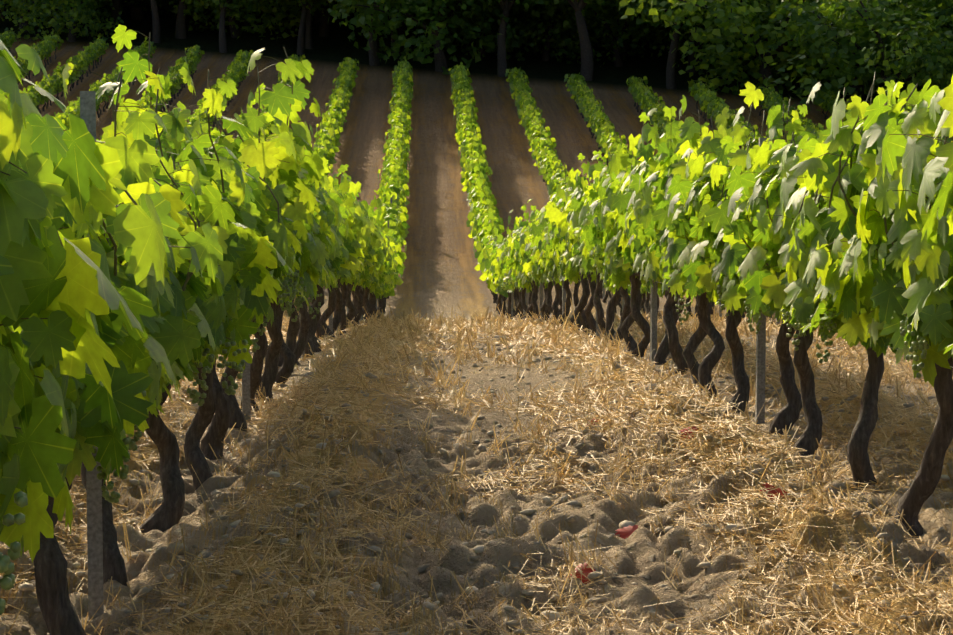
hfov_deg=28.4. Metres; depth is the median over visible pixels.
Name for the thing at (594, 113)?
vine
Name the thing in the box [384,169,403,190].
vine
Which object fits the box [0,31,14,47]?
vine
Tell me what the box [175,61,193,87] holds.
vine
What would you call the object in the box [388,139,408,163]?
vine
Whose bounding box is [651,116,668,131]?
vine
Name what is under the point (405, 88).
vine
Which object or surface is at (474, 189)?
vine
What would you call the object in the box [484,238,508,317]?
vine
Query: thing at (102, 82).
vine
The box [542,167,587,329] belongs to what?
vine
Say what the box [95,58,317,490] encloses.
vine
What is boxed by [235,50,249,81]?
vine
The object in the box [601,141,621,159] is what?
vine
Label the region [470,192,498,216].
vine
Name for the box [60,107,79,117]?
vine
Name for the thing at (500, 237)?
vine
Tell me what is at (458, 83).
vine
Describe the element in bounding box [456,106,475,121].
vine
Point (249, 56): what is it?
vine
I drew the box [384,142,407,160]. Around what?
vine
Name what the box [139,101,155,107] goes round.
vine
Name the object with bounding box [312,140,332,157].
vine
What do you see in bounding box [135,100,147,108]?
vine
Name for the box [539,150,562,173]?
vine
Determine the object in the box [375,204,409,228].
vine
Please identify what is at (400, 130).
vine
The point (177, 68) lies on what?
vine
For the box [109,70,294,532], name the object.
vine
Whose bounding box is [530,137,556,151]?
vine
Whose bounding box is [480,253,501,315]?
vine
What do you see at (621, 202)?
vine
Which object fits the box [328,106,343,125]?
vine
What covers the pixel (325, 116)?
vine
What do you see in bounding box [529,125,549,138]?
vine
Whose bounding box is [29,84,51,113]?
vine
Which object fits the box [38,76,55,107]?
vine
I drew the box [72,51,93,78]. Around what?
vine
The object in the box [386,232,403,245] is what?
vine
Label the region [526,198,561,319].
vine
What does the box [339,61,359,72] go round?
vine
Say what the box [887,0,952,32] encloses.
tree
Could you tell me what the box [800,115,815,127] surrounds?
vine
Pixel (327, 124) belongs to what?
vine
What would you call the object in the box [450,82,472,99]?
vine
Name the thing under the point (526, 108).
vine
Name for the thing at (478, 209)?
vine
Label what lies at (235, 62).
vine
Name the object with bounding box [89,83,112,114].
vine
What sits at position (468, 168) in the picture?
vine
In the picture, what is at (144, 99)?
vine
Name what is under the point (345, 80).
vine
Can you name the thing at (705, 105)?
vine
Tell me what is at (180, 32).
tree
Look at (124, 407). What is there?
vine
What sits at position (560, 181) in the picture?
vine
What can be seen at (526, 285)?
vine
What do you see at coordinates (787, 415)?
vine
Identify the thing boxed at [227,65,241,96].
vine
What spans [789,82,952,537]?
vine
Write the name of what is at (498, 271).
vine
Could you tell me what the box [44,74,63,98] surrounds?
vine
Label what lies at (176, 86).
vine
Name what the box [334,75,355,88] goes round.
vine
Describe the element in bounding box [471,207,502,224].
vine
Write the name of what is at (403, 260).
vine
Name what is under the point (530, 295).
vine
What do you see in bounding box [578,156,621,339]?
vine
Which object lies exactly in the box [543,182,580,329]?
vine
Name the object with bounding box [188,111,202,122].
vine
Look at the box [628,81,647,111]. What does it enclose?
vine
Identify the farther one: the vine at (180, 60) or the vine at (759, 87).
the vine at (180, 60)
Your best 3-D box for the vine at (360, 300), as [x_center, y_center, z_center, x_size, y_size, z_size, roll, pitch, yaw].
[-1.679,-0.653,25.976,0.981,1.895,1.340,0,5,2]
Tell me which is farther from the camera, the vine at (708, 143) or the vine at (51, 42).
the vine at (51, 42)
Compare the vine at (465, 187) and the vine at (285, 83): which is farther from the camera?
the vine at (285, 83)
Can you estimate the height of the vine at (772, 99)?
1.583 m
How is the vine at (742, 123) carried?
on the ground
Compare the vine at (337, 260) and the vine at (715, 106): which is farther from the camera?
the vine at (715, 106)
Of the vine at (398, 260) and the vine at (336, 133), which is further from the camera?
the vine at (336, 133)
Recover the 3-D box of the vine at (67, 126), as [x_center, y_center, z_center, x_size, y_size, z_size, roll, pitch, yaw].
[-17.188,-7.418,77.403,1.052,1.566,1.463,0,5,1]
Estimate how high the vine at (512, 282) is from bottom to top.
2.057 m
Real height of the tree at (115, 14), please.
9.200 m
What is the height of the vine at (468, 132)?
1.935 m
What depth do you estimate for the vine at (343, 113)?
80.93 m
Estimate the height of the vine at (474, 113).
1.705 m
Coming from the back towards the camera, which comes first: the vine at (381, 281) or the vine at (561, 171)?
the vine at (561, 171)
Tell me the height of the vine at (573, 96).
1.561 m
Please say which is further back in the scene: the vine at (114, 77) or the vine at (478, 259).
the vine at (114, 77)
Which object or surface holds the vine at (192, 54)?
on the ground
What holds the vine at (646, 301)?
on the ground
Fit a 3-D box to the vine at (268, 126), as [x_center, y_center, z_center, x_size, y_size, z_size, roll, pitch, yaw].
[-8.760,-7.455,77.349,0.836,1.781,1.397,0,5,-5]
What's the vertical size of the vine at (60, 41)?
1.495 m
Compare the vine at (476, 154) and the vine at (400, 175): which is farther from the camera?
the vine at (476, 154)
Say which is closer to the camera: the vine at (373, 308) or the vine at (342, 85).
the vine at (373, 308)
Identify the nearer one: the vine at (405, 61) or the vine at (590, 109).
the vine at (590, 109)
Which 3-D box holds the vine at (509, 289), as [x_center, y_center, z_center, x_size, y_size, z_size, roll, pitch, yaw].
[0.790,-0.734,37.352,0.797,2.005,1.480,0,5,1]
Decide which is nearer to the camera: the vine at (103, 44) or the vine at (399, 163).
the vine at (399, 163)
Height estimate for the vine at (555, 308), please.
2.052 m
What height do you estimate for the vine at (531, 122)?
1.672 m
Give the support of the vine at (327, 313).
on the ground
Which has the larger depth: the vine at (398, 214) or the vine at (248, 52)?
the vine at (248, 52)
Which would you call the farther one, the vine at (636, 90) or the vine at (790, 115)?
the vine at (636, 90)
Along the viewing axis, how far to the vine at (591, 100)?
83.33 m
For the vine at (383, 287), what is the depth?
35.48 m
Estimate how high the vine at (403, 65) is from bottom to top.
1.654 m
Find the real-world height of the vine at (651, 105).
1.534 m
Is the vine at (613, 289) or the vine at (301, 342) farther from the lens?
the vine at (613, 289)
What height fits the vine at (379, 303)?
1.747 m
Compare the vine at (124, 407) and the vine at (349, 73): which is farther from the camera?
the vine at (349, 73)
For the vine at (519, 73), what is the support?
on the ground
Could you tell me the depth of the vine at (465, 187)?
63.67 m
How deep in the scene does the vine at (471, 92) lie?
84.74 m
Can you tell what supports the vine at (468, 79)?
on the ground
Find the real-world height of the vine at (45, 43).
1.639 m
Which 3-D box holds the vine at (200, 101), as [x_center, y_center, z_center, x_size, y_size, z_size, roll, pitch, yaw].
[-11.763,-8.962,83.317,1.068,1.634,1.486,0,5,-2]
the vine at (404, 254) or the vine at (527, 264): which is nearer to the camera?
the vine at (527, 264)
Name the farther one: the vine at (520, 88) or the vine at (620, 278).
the vine at (520, 88)
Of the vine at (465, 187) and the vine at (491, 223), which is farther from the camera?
the vine at (465, 187)
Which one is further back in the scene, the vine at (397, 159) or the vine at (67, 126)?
the vine at (67, 126)
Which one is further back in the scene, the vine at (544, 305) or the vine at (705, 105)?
the vine at (705, 105)
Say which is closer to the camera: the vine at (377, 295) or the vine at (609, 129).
the vine at (377, 295)
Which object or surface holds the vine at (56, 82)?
on the ground
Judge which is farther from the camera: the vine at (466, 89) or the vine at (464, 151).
the vine at (466, 89)
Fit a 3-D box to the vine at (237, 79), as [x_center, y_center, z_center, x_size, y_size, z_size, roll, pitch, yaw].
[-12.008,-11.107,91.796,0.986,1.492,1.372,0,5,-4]
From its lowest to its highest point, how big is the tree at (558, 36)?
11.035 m
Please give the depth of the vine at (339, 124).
78.43 m
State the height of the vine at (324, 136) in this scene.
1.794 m
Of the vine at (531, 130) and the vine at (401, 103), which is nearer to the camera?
the vine at (531, 130)
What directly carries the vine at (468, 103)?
on the ground
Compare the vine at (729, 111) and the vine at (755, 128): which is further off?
the vine at (729, 111)
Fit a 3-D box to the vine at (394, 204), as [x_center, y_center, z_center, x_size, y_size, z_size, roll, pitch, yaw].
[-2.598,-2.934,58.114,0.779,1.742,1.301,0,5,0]
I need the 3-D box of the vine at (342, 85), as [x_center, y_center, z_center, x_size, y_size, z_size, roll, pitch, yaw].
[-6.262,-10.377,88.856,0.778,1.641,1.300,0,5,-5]
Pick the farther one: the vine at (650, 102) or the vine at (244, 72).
the vine at (244, 72)
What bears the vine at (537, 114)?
on the ground
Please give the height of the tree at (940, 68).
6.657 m
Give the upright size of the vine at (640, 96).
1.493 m
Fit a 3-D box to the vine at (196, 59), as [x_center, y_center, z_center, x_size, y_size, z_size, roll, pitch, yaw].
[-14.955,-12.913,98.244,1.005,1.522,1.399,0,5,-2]
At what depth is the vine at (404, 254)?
48.80 m
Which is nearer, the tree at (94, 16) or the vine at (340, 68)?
the vine at (340, 68)
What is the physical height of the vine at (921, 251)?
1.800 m
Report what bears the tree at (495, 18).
on the ground
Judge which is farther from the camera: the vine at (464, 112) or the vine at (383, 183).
the vine at (464, 112)
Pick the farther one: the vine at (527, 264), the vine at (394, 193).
the vine at (394, 193)
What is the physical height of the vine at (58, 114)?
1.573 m
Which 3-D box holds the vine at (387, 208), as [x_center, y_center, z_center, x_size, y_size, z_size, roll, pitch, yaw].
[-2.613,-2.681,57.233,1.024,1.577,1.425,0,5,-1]
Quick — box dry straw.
[0,298,952,634]
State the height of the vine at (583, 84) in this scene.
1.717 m
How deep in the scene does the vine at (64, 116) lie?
78.01 m
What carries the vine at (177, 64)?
on the ground
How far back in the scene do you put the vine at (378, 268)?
26.80 m
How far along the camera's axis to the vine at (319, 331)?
18.39 m
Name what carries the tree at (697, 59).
on the ground
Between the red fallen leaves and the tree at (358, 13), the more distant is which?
the tree at (358, 13)
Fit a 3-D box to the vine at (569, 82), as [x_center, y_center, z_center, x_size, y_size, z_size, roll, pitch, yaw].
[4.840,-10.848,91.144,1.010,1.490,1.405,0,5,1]
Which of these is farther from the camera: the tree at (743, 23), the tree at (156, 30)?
the tree at (156, 30)
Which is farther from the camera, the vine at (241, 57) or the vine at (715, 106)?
the vine at (241, 57)
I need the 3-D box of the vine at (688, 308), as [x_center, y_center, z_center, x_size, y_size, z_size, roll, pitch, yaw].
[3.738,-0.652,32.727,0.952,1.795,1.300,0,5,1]
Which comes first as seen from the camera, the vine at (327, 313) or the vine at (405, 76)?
the vine at (327, 313)
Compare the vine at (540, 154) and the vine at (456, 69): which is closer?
the vine at (540, 154)
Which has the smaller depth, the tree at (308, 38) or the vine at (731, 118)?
the vine at (731, 118)
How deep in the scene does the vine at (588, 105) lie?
82.51 m
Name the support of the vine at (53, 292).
on the ground
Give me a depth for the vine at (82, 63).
96.86 m
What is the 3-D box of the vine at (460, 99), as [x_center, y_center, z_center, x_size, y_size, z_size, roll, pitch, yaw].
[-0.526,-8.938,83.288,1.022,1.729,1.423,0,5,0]
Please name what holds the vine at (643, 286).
on the ground
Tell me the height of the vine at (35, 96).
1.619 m
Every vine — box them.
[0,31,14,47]
[0,36,11,49]
[0,39,165,614]
[0,44,203,556]
[1,38,8,45]
[4,28,16,52]
[16,56,29,84]
[16,60,27,87]
[23,84,47,105]
[23,90,36,105]
[26,88,40,109]
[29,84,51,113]
[31,81,54,110]
[32,43,51,70]
[33,40,54,67]
[33,46,47,59]
[34,63,235,634]
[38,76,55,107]
[41,37,54,64]
[44,31,57,61]
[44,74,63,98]
[45,77,61,105]
[50,71,70,99]
[53,62,71,96]
[53,114,69,128]
[54,34,63,58]
[54,68,76,93]
[54,111,77,124]
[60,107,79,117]
[62,64,80,90]
[62,119,69,129]
[66,57,87,84]
[67,58,80,88]
[67,101,79,109]
[68,100,79,106]
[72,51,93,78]
[75,53,87,81]
[79,49,96,76]
[81,153,260,585]
[83,42,95,73]
[88,42,100,70]
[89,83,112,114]
[91,82,106,117]
[92,39,103,67]
[93,40,108,64]
[93,80,114,111]
[95,35,108,62]
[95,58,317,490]
[95,95,101,110]
[99,73,116,107]
[104,72,119,105]
[107,70,120,102]
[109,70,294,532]
[111,25,323,459]
[130,47,147,58]
[134,45,152,59]
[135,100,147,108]
[136,60,322,430]
[139,92,154,110]
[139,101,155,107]
[141,37,155,57]
[145,94,165,110]
[148,91,170,111]
[164,76,180,104]
[165,70,182,98]
[166,72,183,101]
[167,74,175,107]
[168,65,183,96]
[173,59,183,93]
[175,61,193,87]
[176,57,196,84]
[178,59,190,90]
[182,55,199,70]
[185,45,204,72]
[186,47,200,74]
[186,49,198,78]
[188,108,213,121]
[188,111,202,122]
[197,97,221,116]
[209,86,228,116]
[222,75,239,101]
[222,117,336,384]
[225,67,237,99]
[227,63,248,90]
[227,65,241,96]
[231,59,249,82]
[232,61,243,93]
[233,52,250,79]
[233,59,249,87]
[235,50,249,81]
[236,50,255,76]
[241,189,328,410]
[255,127,333,400]
[260,130,268,139]
[264,116,271,135]
[272,81,291,89]
[277,73,297,83]
[278,149,349,367]
[288,54,305,59]
[294,155,353,364]
[297,195,356,356]
[308,193,377,351]
[311,140,338,155]
[311,176,365,344]
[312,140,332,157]
[312,149,336,168]
[313,139,337,148]
[313,154,331,163]
[314,128,341,146]
[316,119,342,131]
[316,128,336,169]
[316,238,360,342]
[319,187,370,338]
[320,111,344,126]
[321,117,343,132]
[323,122,340,138]
[325,109,346,125]
[326,99,348,109]
[327,96,349,108]
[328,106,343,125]
[328,164,377,335]
[329,89,350,104]
[329,90,345,101]
[329,99,346,112]
[333,76,354,89]
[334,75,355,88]
[334,86,352,98]
[335,197,372,334]
[336,80,351,96]
[337,64,357,79]
[337,67,354,80]
[339,57,358,65]
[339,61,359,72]
[339,219,384,333]
[340,251,375,324]
[346,186,386,326]
[346,199,376,327]
[351,238,387,325]
[351,282,370,322]
[353,236,393,308]
[354,201,388,325]
[362,227,393,317]
[362,227,394,323]
[365,252,397,319]
[369,290,375,316]
[371,283,389,319]
[372,255,397,303]
[373,241,394,318]
[374,203,402,215]
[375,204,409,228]
[375,220,405,236]
[376,191,406,207]
[376,211,407,237]
[377,172,408,190]
[377,182,409,204]
[377,209,408,234]
[377,270,397,311]
[378,164,409,182]
[379,180,408,198]
[380,274,400,317]
[381,190,405,203]
[381,256,402,311]
[381,268,397,296]
[382,140,409,159]
[382,194,399,209]
[383,154,409,167]
[383,155,406,172]
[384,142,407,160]
[384,152,405,169]
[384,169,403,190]
[384,229,404,242]
[384,246,404,301]
[385,128,409,140]
[385,132,410,148]
[385,235,406,252]
[386,229,397,244]
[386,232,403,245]
[387,108,410,118]
[387,122,411,134]
[387,133,405,152]
[387,138,409,151]
[387,243,406,298]
[388,115,412,130]
[388,121,407,136]
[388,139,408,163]
[389,98,411,108]
[390,91,411,106]
[390,105,411,114]
[391,84,412,103]
[391,95,408,111]
[391,112,409,129]
[392,68,412,77]
[393,77,413,89]
[393,87,410,103]
[393,108,406,117]
[394,62,411,68]
[394,65,411,73]
[394,69,410,84]
[394,243,405,273]
[395,56,410,66]
[395,76,411,89]
[449,65,469,75]
[450,70,470,81]
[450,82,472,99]
[451,62,465,79]
[451,71,471,83]
[451,81,472,95]
[452,71,468,83]
[452,91,475,105]
[453,87,473,94]
[453,90,475,104]
[453,96,474,111]
[453,107,477,119]
[454,99,477,113]
[454,105,476,117]
[455,118,479,136]
[455,121,480,139]
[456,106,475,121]
[456,108,474,124]
[456,133,481,144]
[457,127,480,142]
[458,136,486,151]
[458,141,483,155]
[459,130,478,141]
[460,131,471,151]
[460,149,484,162]
[460,154,487,173]
[461,148,486,160]
[461,162,491,185]
[461,170,488,191]
[462,152,478,170]
[463,158,490,172]
[466,210,501,237]
[467,166,491,188]
[467,172,490,194]
[467,177,494,204]
[470,182,496,207]
[470,191,496,209]
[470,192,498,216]
[470,215,504,248]
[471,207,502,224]
[472,198,495,223]
[472,211,500,238]
[474,234,497,293]
[474,241,501,302]
[475,218,504,283]
[477,244,500,310]
[478,227,505,298]
[479,233,502,303]
[479,248,501,306]
[480,244,506,298]
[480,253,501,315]
[481,225,502,240]
[481,250,502,315]
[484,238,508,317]
[489,265,514,314]
[491,244,521,312]
[491,265,510,318]
[495,270,516,318]
[496,237,526,319]
[497,220,528,313]
[500,220,532,318]
[500,275,517,317]
[504,204,538,317]
[505,67,525,81]
[506,205,539,320]
[506,222,532,304]
[507,225,539,320]
[508,67,524,82]
[508,75,528,82]
[509,82,528,95]
[511,84,532,98]
[513,86,525,100]
[513,199,553,324]
[514,75,527,85]
[515,91,534,108]
[515,94,536,103]
[515,97,535,106]
[516,200,552,323]
[517,94,535,109]
[517,104,538,112]
[517,224,549,320]
[518,105,541,114]
[518,108,540,124]
[521,116,544,127]
[522,112,545,126]
[525,116,542,131]
[525,125,550,161]
[526,119,543,138]
[526,179,572,325]
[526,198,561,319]
[528,135,549,151]
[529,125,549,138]
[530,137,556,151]
[530,186,564,319]
[531,145,556,181]
[532,132,554,156]
[532,149,557,185]
[536,153,560,185]
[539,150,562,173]
[540,160,566,184]
[541,154,558,173]
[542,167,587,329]
[543,166,568,181]
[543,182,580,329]
[544,174,593,334]
[545,170,569,182]
[547,172,568,196]
[547,176,564,197]
[550,181,600,336]
[552,177,569,193]
[556,150,619,338]
[564,72,584,102]
[567,77,586,104]
[568,80,586,108]
[569,157,642,345]
[570,86,582,114]
[572,85,592,117]
[573,79,585,90]
[575,86,594,104]
[578,94,593,124]
[578,96,601,131]
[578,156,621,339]
[579,129,662,357]
[580,102,603,134]
[580,145,650,350]
[584,102,597,137]
[584,112,608,145]
[587,106,604,137]
[590,110,606,149]
[591,121,614,156]
[592,111,612,132]
[595,125,618,160]
[596,132,617,165]
[600,135,625,153]
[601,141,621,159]
[603,120,694,364]
[603,290,608,302]
[604,280,621,315]
[604,284,620,312]
[605,132,621,150]
[608,106,700,373]
[608,143,627,159]
[610,144,624,158]
[616,143,636,158]
[626,76,647,106]
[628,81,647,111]
[629,78,642,108]
[629,95,743,383]
[630,291,646,313]
[632,86,652,114]
[633,86,653,104]
[636,92,657,121]
[638,107,731,399]
[639,92,653,124]
[640,287,649,316]
[641,96,662,125]
[641,283,649,313]
[644,101,664,126]
[644,103,659,112]
[644,284,664,318]
[648,103,665,137]
[649,110,672,124]
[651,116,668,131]
[652,98,816,412]
[657,117,674,136]
[665,289,683,312]
[686,295,694,318]
[689,78,704,111]
[689,82,804,434]
[691,83,714,114]
[694,89,711,120]
[695,84,709,117]
[695,304,697,319]
[699,94,719,127]
[700,91,716,124]
[705,72,894,455]
[707,98,727,129]
[707,102,726,129]
[710,302,715,317]
[712,105,733,124]
[716,107,741,124]
[727,109,743,128]
[731,116,751,148]
[739,123,758,145]
[743,131,760,145]
[746,132,761,147]
[755,86,774,115]
[756,113,897,489]
[759,91,769,120]
[760,83,772,118]
[761,87,781,108]
[765,97,788,112]
[768,100,788,109]
[778,105,799,133]
[782,108,802,125]
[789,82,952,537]
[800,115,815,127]
[805,123,823,133]
[807,128,826,138]
[814,91,831,118]
[815,92,833,118]
[824,91,841,110]
[828,98,850,114]
[859,75,952,378]
[881,84,952,290]
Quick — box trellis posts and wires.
[80,91,952,619]
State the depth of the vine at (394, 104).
83.10 m
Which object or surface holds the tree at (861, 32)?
on the ground
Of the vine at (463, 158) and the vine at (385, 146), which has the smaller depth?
the vine at (463, 158)
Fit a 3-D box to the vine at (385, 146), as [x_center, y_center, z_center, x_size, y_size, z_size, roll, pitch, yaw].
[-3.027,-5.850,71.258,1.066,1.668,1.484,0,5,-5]
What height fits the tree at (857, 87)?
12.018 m
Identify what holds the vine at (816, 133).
on the ground
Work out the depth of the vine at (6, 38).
104.92 m
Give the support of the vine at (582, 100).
on the ground
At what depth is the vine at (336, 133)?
74.33 m
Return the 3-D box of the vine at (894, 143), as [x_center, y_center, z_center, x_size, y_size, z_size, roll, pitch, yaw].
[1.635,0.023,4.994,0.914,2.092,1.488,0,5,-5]
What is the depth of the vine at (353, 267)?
17.46 m
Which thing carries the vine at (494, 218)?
on the ground
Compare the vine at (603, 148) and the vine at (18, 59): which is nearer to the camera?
the vine at (603, 148)
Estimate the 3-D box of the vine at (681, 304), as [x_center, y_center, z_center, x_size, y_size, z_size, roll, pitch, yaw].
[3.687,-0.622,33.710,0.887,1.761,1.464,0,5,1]
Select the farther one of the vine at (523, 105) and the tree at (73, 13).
the tree at (73, 13)
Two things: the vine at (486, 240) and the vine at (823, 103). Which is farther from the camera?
the vine at (823, 103)
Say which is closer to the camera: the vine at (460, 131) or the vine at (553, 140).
the vine at (553, 140)
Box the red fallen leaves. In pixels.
[566,419,787,583]
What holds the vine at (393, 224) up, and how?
on the ground
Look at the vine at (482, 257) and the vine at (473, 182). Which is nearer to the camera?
the vine at (482, 257)
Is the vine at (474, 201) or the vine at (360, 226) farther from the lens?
the vine at (474, 201)
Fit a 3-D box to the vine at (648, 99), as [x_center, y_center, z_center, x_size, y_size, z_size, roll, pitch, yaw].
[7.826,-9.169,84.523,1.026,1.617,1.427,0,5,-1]
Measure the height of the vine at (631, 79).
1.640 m
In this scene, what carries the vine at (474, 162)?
on the ground
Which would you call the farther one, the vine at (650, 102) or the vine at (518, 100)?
the vine at (518, 100)
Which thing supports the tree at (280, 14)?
on the ground
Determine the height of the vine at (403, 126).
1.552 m
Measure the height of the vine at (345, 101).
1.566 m
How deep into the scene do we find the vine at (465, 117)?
77.34 m
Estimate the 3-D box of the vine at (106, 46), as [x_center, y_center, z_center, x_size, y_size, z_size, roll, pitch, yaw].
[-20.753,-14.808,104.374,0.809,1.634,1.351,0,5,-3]
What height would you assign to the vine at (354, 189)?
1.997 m
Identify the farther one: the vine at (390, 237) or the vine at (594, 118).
the vine at (594, 118)
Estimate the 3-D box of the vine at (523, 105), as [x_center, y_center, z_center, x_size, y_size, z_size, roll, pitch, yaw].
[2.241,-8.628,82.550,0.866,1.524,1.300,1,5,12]
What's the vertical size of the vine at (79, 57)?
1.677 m
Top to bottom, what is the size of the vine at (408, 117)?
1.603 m
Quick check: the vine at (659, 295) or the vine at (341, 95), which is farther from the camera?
the vine at (341, 95)
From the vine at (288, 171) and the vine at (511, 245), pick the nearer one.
the vine at (288, 171)
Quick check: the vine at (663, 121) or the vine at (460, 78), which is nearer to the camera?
the vine at (663, 121)
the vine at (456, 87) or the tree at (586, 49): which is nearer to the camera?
the vine at (456, 87)
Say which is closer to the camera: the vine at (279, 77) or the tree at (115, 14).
the vine at (279, 77)
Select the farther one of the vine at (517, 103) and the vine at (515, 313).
the vine at (517, 103)
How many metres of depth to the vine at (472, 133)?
73.82 m
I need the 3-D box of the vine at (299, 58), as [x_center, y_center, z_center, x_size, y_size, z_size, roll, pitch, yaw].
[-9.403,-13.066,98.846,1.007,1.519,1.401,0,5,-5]
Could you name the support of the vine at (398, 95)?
on the ground
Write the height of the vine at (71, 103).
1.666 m
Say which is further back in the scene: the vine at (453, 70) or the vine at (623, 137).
the vine at (453, 70)
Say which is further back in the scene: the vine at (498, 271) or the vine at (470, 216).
the vine at (470, 216)
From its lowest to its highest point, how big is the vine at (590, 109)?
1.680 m
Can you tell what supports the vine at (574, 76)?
on the ground
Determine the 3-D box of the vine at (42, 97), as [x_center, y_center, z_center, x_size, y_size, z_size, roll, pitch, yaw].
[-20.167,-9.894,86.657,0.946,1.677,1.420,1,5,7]
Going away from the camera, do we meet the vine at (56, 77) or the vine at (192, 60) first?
the vine at (56, 77)
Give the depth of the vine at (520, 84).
88.91 m
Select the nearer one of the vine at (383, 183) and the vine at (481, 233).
the vine at (481, 233)
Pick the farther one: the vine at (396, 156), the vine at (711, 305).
the vine at (396, 156)
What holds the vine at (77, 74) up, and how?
on the ground
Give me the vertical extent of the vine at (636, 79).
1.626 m
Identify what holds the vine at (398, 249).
on the ground
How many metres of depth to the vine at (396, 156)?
68.34 m
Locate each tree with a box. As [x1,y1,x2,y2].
[0,0,5,18]
[0,0,123,43]
[1,0,111,26]
[19,0,30,31]
[83,0,242,20]
[110,0,120,29]
[139,0,210,17]
[150,0,160,42]
[160,0,314,40]
[175,0,186,38]
[185,0,260,52]
[254,0,339,22]
[272,0,339,54]
[293,0,432,30]
[295,0,319,48]
[325,0,537,74]
[338,0,431,65]
[356,0,418,53]
[414,0,538,58]
[448,0,547,76]
[456,3,606,53]
[492,0,623,60]
[523,0,636,80]
[545,0,696,66]
[601,14,726,50]
[616,0,726,88]
[619,0,911,96]
[628,18,728,48]
[639,6,700,72]
[688,0,810,84]
[695,27,703,63]
[759,0,952,116]
[806,0,906,102]
[828,0,921,93]
[860,0,952,100]
[883,2,945,91]
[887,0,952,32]
[915,3,952,61]
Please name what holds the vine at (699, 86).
on the ground
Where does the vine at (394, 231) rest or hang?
on the ground
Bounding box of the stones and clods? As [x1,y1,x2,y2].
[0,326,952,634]
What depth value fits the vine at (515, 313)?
38.26 m
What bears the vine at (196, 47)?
on the ground
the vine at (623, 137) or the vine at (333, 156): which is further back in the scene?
the vine at (623, 137)
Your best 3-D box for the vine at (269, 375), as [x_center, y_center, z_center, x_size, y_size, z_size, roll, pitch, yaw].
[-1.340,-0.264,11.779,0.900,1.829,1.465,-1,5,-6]
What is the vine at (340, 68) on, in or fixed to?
on the ground
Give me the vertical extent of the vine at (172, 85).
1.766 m
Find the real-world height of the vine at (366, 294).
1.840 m
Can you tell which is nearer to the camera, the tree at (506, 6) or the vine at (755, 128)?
the vine at (755, 128)
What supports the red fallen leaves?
on the ground
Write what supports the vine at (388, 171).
on the ground
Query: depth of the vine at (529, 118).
78.64 m
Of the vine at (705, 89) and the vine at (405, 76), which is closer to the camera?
the vine at (705, 89)
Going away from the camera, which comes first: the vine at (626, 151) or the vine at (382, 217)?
the vine at (382, 217)
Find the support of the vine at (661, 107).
on the ground
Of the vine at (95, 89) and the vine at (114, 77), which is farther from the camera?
the vine at (114, 77)
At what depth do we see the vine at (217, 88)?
86.92 m
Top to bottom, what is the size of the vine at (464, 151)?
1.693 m
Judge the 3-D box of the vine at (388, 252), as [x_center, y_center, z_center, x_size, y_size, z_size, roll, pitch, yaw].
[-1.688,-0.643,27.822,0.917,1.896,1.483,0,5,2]
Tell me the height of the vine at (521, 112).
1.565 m
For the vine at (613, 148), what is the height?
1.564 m
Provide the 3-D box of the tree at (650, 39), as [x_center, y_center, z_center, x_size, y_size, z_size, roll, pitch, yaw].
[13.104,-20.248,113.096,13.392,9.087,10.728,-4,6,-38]
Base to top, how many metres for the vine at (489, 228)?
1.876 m
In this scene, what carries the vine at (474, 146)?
on the ground
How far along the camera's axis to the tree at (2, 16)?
119.94 m
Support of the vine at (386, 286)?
on the ground
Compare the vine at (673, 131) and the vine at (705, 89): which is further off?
the vine at (705, 89)
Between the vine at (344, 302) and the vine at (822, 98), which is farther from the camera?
the vine at (822, 98)
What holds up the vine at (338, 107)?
on the ground
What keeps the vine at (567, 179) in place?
on the ground
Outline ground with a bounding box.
[0,0,952,634]
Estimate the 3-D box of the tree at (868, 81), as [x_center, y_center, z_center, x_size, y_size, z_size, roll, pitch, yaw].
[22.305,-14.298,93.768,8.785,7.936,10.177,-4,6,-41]
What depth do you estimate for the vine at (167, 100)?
87.08 m
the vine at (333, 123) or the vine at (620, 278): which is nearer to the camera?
the vine at (620, 278)
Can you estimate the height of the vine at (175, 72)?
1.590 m
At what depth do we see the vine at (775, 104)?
83.70 m
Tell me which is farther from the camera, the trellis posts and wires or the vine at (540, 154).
the vine at (540, 154)
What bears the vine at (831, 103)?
on the ground
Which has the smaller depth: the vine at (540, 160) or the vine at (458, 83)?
the vine at (540, 160)
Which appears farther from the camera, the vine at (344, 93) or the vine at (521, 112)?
the vine at (344, 93)
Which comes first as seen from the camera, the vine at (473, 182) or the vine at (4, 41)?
the vine at (473, 182)
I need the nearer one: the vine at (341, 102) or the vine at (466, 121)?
the vine at (466, 121)
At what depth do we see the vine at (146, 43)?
102.43 m
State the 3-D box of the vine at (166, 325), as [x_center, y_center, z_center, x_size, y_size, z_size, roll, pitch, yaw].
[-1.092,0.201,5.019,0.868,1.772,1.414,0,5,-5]
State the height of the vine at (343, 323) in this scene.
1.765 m
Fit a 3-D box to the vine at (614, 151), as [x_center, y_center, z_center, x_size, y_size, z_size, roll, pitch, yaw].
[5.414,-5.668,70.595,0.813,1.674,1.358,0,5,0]
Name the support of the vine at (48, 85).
on the ground
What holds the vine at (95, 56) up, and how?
on the ground
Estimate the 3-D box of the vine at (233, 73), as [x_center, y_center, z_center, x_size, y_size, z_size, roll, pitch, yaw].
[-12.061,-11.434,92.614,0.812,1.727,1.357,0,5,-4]
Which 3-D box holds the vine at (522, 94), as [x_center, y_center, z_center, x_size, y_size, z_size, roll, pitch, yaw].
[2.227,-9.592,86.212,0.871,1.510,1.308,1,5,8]
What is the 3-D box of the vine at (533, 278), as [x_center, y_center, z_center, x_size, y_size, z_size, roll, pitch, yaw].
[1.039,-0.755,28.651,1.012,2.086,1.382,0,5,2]

